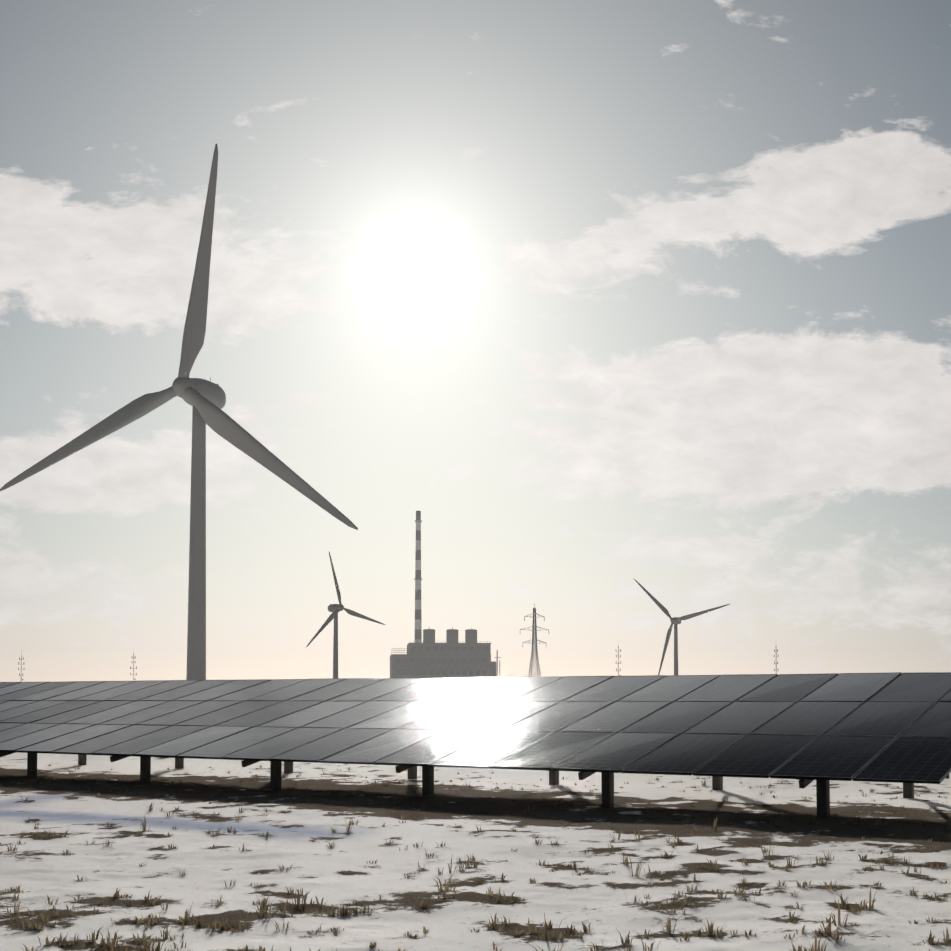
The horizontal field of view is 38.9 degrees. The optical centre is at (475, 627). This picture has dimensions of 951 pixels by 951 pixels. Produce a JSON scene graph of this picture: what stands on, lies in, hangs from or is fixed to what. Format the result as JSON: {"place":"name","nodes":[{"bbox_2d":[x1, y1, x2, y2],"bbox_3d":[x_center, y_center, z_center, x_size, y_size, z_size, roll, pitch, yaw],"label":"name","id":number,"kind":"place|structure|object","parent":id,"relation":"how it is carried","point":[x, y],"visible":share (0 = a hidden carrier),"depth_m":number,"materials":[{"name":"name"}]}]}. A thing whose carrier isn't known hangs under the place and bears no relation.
{"place":"outdoors","nodes":[
{"label":"outdoors","id":0,"kind":"place"},
{"bbox_2d":[0,752,950,950],"bbox_3d":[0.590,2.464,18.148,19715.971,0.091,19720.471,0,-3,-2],"label":"ground","id":1,"kind":"structure","parent":0,"point":[302,835],"depth_m":12.77,"materials":[{"name":"white snow"}]},
{"bbox_2d":[18,652,23,681],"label":"mast","id":2,"kind":"object","parent":1,"relation":"on","point":[21,664],"visible":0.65,"depth_m":822.06,"materials":[{"name":"grey metal"}]},
{"bbox_2d":[130,653,136,679],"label":"mast","id":3,"kind":"object","parent":1,"relation":"on","point":[133,667],"visible":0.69,"depth_m":823.98,"materials":[{"name":"grey metal"}]},
{"bbox_2d":[0,144,357,679],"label":"wind turbine","id":4,"kind":"object","parent":1,"relation":"on","point":[205,399],"visible":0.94,"depth_m":296.47,"materials":[{"name":"grey paint"}]},
{"bbox_2d":[306,552,384,677],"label":"wind turbine","id":5,"kind":"object","parent":1,"relation":"on","point":[335,609],"visible":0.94,"depth_m":995.84,"materials":[{"name":"grey paint"}]},
{"bbox_2d":[390,511,500,677],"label":"power plant","id":6,"kind":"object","parent":1,"relation":"on","point":[428,657],"visible":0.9,"depth_m":1030.85,"materials":[{"name":"concrete"}]},
{"bbox_2d":[0,672,950,816],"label":"solar array","id":7,"kind":"object","parent":1,"relation":"on","point":[822,730],"visible":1,"depth_m":21.71,"materials":[{"name":"black glass"}]},
{"bbox_2d":[0,764,950,950],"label":"dry grass tufts","id":8,"kind":"object","parent":1,"relation":"on","point":[263,909],"visible":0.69,"depth_m":9.81,"materials":[{"name":"brown plant"}]},
{"bbox_2d":[520,603,547,676],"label":"lattice pylon","id":9,"kind":"object","parent":1,"relation":"on","point":[534,630],"visible":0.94,"depth_m":721.52,"materials":[{"name":"grey metal"}]},
{"bbox_2d":[616,649,620,675],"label":"mast","id":10,"kind":"object","parent":1,"relation":"on","point":[619,663],"visible":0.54,"depth_m":832.77,"materials":[{"name":"grey metal"}]},
{"bbox_2d":[634,579,728,674],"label":"wind turbine","id":11,"kind":"object","parent":1,"relation":"on","point":[675,621],"visible":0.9,"depth_m":1154.15,"materials":[{"name":"grey paint"}]},
{"bbox_2d":[774,647,777,670],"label":"mast","id":12,"kind":"object","parent":1,"relation":"on","point":[776,651],"visible":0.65,"depth_m":836.05,"materials":[{"name":"grey metal"}]},
{"bbox_2d":[0,0,950,681],"label":"sky","id":13,"kind":"structure","parent":0,"point":[605,295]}
]}

